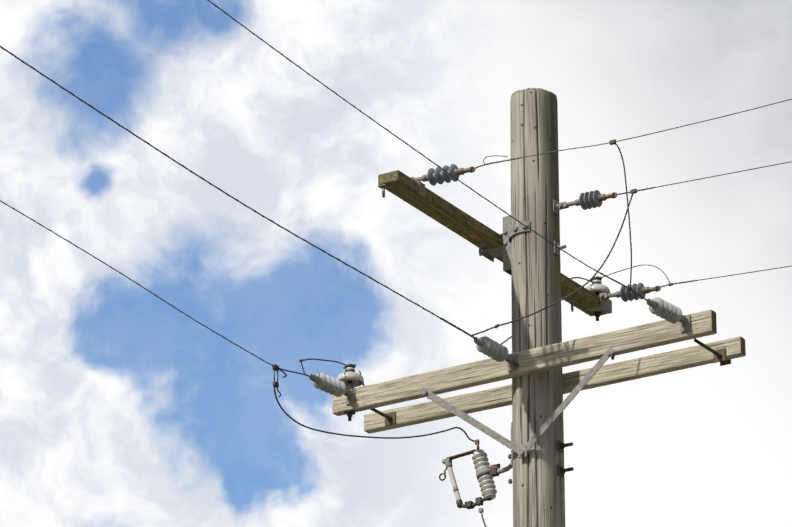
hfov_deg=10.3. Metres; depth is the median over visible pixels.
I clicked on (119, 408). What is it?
sky
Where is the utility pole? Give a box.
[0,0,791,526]
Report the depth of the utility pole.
20.19 m
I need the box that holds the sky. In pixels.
[0,0,791,526]

